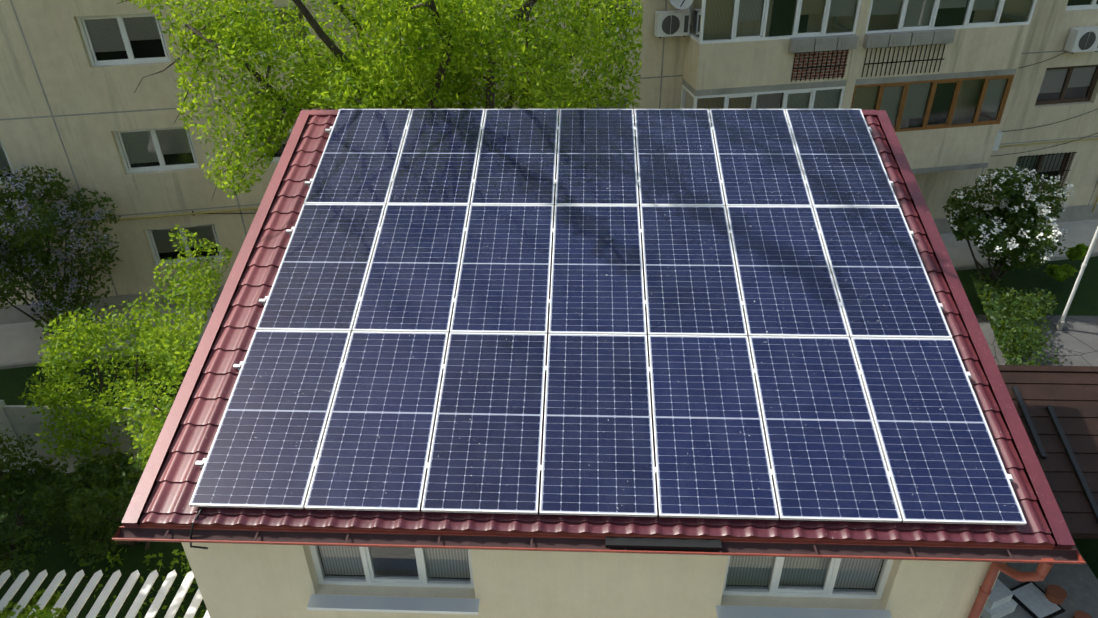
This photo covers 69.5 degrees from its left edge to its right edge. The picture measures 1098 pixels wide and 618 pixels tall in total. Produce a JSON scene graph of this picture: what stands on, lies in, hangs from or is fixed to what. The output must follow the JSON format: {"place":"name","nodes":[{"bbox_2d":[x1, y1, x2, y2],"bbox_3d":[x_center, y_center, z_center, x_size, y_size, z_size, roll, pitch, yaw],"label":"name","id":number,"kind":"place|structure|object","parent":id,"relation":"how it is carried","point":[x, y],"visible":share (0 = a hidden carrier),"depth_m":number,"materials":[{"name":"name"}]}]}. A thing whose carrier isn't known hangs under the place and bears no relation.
{"place":"outdoors","nodes":[
{"label":"outdoors","id":0,"kind":"place"},
{"bbox_2d":[0,219,1097,617],"bbox_3d":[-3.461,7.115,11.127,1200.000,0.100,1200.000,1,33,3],"label":"ground","id":1,"kind":"structure","parent":0,"point":[20,349],"depth_m":19.76,"materials":[{"name":"green plant"}]},
{"bbox_2d":[0,428,99,581],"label":"shrub","id":2,"kind":"object","parent":1,"relation":"on","point":[33,484],"depth_m":15.04,"materials":[{"name":"green plant"}]},
{"bbox_2d":[0,164,120,343],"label":"bush","id":3,"kind":"object","parent":1,"relation":"on","point":[31,238],"depth_m":19.42,"materials":[{"name":"green plant"}]},
{"bbox_2d":[0,400,167,473],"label":"concrete fence","id":4,"kind":"object","parent":1,"relation":"on","point":[15,422],"visible":0.33,"depth_m":16.37,"materials":[{"name":"grey concrete"}]},
{"bbox_2d":[18,298,181,473],"bbox_3d":[-9.305,1.656,16.479,3.605,3.779,3.823,1,33,3],"label":"shrub","id":5,"kind":"object","parent":1,"relation":"on","point":[90,332],"depth_m":15.76,"materials":[{"name":"green plant"}]},
{"bbox_2d":[0,569,209,617],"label":"picket fence","id":6,"kind":"object","parent":1,"relation":"on","point":[46,596],"visible":0.67,"depth_m":11.23,"materials":[{"name":"paint"}]},
{"bbox_2d":[0,589,67,617],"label":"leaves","id":7,"kind":"object","parent":6,"relation":"on","point":[45,612],"visible":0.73,"depth_m":11.03,"materials":[{"name":"green plant"}]},
{"bbox_2d":[63,450,149,564],"bbox_3d":[-8.162,3.660,14.886,1.612,2.086,2.334,1,33,3],"label":"shrub","id":8,"kind":"object","parent":1,"relation":"on","point":[96,479],"depth_m":14.47,"materials":[{"name":"green plant"}]},
{"bbox_2d":[58,513,205,617],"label":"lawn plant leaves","id":9,"kind":"object","parent":1,"relation":"on","point":[148,557],"visible":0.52,"depth_m":14.30,"materials":[{"name":"green plant"}]},
{"bbox_2d":[126,420,189,575],"bbox_3d":[-6.046,3.430,13.140,2.381,2.725,1.329,18,37,27],"label":"shrub","id":10,"kind":"object","parent":1,"relation":"on","point":[148,452],"visible":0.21,"depth_m":13.00,"materials":[{"name":"green plant"}]},
{"bbox_2d":[112,306,207,465],"bbox_3d":[-6.491,1.970,15.043,3.030,4.703,3.357,1,33,3],"label":"shrub","id":11,"kind":"object","parent":1,"relation":"on","point":[174,375],"depth_m":13.89,"materials":[{"name":"green plant"}]},
{"bbox_2d":[130,224,232,373],"bbox_3d":[-7.656,0.323,17.789,2.940,4.563,3.254,29,43,38],"label":"shrub","id":12,"kind":"object","parent":1,"relation":"on","point":[198,297],"depth_m":16.60,"materials":[{"name":"green plant"}]},
{"bbox_2d":[117,0,643,200],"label":"locust tree","id":13,"kind":"object","parent":1,"relation":"on","point":[371,70],"depth_m":14.68,"materials":[{"name":"green plant"}]},
{"bbox_2d":[126,0,636,193],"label":"locust tree pods","id":14,"kind":"object","parent":13,"relation":"attached to","point":[341,77],"visible":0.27,"depth_m":14.88,"materials":[{"name":"brown"}]},
{"bbox_2d":[0,0,1097,324],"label":"apartment block","id":15,"kind":"structure","parent":1,"relation":"on","point":[964,92],"depth_m":20.95,"materials":[{"name":"paint"}]},
{"bbox_2d":[942,165,1073,286],"bbox_3d":[12.749,-2.189,22.093,3.224,3.551,3.463,1,33,3],"label":"flowering bush","id":16,"kind":"object","parent":1,"relation":"on","point":[1014,221],"depth_m":21.32,"materials":[{"name":"green plant"}]},
{"bbox_2d":[970,271,1057,355],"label":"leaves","id":17,"kind":"object","parent":1,"relation":"on","point":[982,290],"visible":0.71,"depth_m":20.69,"materials":[{"name":"green plant"}]},
{"bbox_2d":[976,227,1097,617],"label":"pavement","id":18,"kind":"structure","parent":1,"relation":"on","point":[1065,591],"depth_m":14.39,"materials":[{"name":"concrete"}]},
{"bbox_2d":[979,288,1064,365],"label":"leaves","id":19,"kind":"object","parent":18,"relation":"on","point":[1007,355],"visible":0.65,"depth_m":19.20,"materials":[{"name":"green plant"}]},
{"bbox_2d":[997,365,1097,538],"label":"neighboring roof","id":20,"kind":"structure","parent":1,"relation":"on","point":[1056,407],"depth_m":13.49,"materials":[{"name":"brown metal"}]},
{"bbox_2d":[1044,242,1089,281],"bbox_3d":[14.678,-1.356,22.439,0.937,1.218,0.939,1,33,3],"label":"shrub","id":21,"kind":"object","parent":1,"relation":"on","point":[1064,271],"visible":0.98,"depth_m":22.39,"materials":[{"name":"green plant"}]},
{"bbox_2d":[181,542,1003,617],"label":"house","id":22,"kind":"structure","parent":0,"point":[265,581],"depth_m":8.69,"materials":[{"name":"paint"}]},
{"bbox_2d":[121,110,1074,549],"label":"roof trim","id":23,"kind":"structure","parent":22,"relation":"on","point":[997,388],"depth_m":8.55,"materials":[{"name":"red metal"}]},
{"bbox_2d":[139,115,1054,543],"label":"roof tiles","id":24,"kind":"object","parent":23,"relation":"attached to","point":[175,487],"visible":0.15,"depth_m":8.14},
{"bbox_2d":[189,109,1026,548],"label":"solar panels","id":25,"kind":"object","parent":23,"relation":"on","point":[941,461],"visible":1,"depth_m":9.16,"materials":[{"name":"blue glass"}]},
{"bbox_2d":[112,526,1085,617],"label":"gutter and downpipe","id":26,"kind":"object","parent":22,"relation":"attached to","point":[1046,559],"visible":0.94,"depth_m":7.60,"materials":[{"name":"metal"}]}
]}

